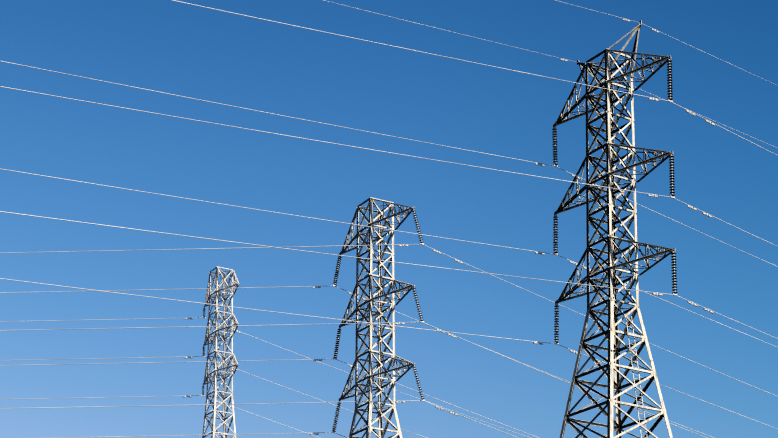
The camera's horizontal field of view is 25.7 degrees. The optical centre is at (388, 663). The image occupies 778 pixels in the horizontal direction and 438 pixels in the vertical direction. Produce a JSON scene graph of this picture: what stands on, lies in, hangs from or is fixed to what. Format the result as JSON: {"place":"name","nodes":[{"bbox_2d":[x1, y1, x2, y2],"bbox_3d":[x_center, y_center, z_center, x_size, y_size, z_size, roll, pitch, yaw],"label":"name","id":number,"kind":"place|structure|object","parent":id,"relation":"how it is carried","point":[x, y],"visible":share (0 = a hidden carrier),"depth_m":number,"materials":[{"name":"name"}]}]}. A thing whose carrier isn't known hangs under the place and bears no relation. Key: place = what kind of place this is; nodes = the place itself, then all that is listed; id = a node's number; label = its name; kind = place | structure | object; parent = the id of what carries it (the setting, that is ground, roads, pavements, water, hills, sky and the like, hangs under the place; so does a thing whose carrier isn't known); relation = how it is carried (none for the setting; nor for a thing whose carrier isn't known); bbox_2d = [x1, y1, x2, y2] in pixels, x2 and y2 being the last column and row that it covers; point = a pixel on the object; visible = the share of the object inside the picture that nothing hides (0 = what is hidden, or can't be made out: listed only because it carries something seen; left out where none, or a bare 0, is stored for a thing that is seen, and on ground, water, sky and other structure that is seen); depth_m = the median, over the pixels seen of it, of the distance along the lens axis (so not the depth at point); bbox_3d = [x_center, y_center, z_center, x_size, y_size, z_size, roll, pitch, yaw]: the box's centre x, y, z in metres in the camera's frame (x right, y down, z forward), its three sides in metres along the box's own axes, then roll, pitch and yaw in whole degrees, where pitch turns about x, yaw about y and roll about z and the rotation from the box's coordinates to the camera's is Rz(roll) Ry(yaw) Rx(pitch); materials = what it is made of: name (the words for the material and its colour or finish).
{"place":"outdoors","nodes":[
{"label":"outdoors","id":0,"kind":"place"},
{"bbox_2d":[0,0,777,437],"label":"sky","id":1,"kind":"structure","parent":0,"point":[166,46],"materials":[{"name":"blue"}]},
{"label":"ground","id":2,"kind":"structure","parent":0,"visible":0},
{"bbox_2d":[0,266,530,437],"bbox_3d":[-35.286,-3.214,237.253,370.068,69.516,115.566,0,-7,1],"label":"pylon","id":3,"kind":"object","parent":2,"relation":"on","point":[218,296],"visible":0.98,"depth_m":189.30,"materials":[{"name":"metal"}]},
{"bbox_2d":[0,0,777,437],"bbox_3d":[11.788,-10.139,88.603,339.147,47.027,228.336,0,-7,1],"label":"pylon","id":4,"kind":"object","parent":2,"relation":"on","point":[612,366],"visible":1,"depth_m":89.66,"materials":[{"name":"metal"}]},
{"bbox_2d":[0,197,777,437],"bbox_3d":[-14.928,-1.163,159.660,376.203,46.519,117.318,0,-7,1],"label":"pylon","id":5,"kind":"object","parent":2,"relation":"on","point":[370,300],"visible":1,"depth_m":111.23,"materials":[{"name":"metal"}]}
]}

